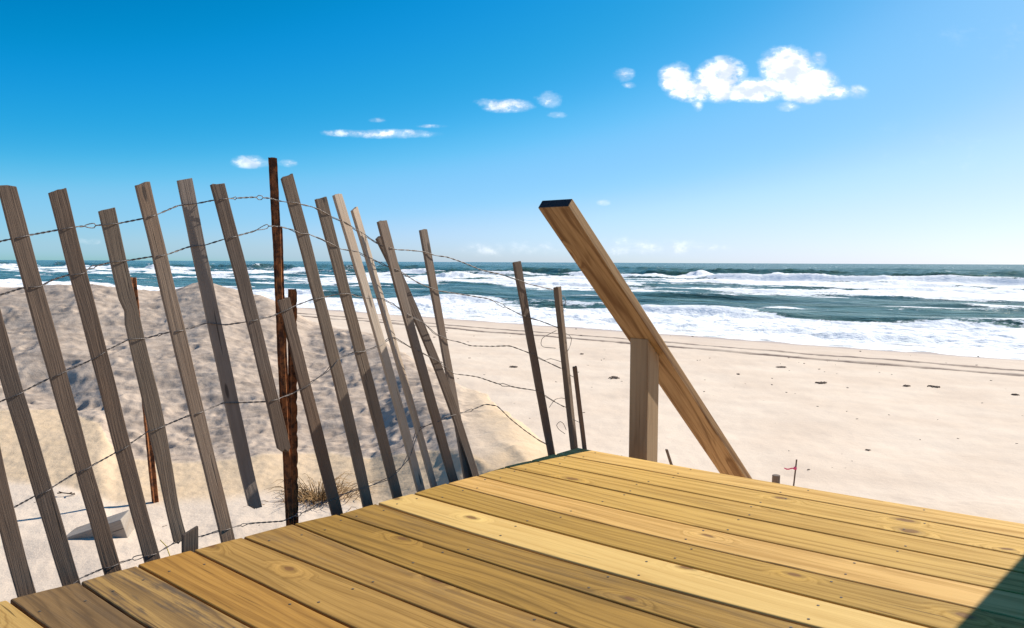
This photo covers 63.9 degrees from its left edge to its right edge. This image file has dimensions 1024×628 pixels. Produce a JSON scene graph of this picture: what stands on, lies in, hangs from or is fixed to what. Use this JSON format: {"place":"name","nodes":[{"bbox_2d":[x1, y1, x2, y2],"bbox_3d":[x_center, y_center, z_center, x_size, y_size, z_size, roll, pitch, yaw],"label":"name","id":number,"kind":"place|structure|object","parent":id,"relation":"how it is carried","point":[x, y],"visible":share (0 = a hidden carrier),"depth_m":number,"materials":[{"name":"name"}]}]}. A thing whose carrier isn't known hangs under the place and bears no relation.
{"place":"outdoors","nodes":[
{"label":"outdoors","id":0,"kind":"place"},
{"bbox_2d":[0,283,1023,602],"bbox_3d":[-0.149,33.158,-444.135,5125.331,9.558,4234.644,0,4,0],"label":"sand","id":1,"kind":"structure","parent":0,"point":[964,423],"depth_m":9.82,"materials":[{"name":"beige sand"}]},
{"bbox_2d":[67,510,134,539],"bbox_3d":[-1.852,0.999,3.702,0.274,0.182,0.150,0,4,-11],"label":"board offcut","id":2,"kind":"object","parent":1,"relation":"on","point":[121,524],"visible":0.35,"depth_m":3.65,"materials":[{"name":"grey wood"}]},
{"bbox_2d":[131,277,158,502],"bbox_3d":[-1.850,0.506,4.149,0.198,1.379,0.029,2,4,30],"label":"steel stake","id":3,"kind":"object","parent":1,"relation":"on","point":[152,477],"visible":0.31,"depth_m":4.15,"materials":[{"name":"brown metal"}]},
{"bbox_2d":[0,157,586,596],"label":"sand fence","id":4,"kind":"object","parent":1,"relation":"on","point":[292,375],"visible":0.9,"depth_m":2.24,"materials":[{"name":"brown wood"}]},
{"bbox_2d":[262,471,385,509],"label":"beach grass","id":5,"kind":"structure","parent":1,"relation":"on","point":[305,494],"depth_m":4.19,"materials":[{"name":"plant"}]},
{"bbox_2d":[0,448,1023,627],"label":"deck","id":6,"kind":"structure","parent":1,"relation":"on","point":[579,538],"depth_m":2.00,"materials":[{"name":"brown wood"}]},
{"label":"stairs","id":7,"kind":"object","parent":6,"relation":"attached to","visible":0},
{"bbox_2d":[538,199,751,478],"bbox_3d":[0.927,1.117,3.912,0.140,3.164,2.353,4,5,42],"label":"stair handrail","id":8,"kind":"object","parent":7,"relation":"attached to","point":[654,364],"visible":0.55,"depth_m":3.41,"materials":[{"name":"brown wood"}]},
{"bbox_2d":[34,332,1017,526],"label":"beach litter","id":9,"kind":"object","parent":1,"relation":"on","point":[704,391],"visible":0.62,"depth_m":19.19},
{"bbox_2d":[665,449,672,464],"bbox_3d":[1.270,1.551,5.709,0.433,1.233,0.022,0,4,0],"label":"leaning stake","id":10,"kind":"object","parent":1,"relation":"on","point":[668,456],"visible":0.23,"depth_m":5.67,"materials":[{"name":"brown wood"}]},
{"bbox_2d":[772,474,779,483],"bbox_3d":[1.742,1.703,5.518,0.090,1.259,0.052,0,4,0],"label":"stub post","id":11,"kind":"object","parent":1,"relation":"on","point":[775,478],"visible":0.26,"depth_m":5.46,"materials":[{"name":"brown wood"}]},
{"bbox_2d":[784,459,796,485],"bbox_3d":[2.114,1.808,6.326,0.134,1.392,0.023,0,4,0],"label":"survey stake","id":12,"kind":"object","parent":1,"relation":"on","point":[795,468],"visible":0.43,"depth_m":6.28,"materials":[{"name":"brown wood"}]},
{"bbox_2d":[0,260,1023,359],"bbox_3d":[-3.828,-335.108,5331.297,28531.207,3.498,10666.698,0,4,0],"label":"water","id":13,"kind":"structure","parent":0,"point":[974,310],"depth_m":89.88,"materials":[{"name":"teal liquid"}]},
{"bbox_2d":[0,0,1023,264],"label":"sky","id":14,"kind":"structure","parent":0,"point":[680,131],"materials":[{"name":"blue"}]}
]}

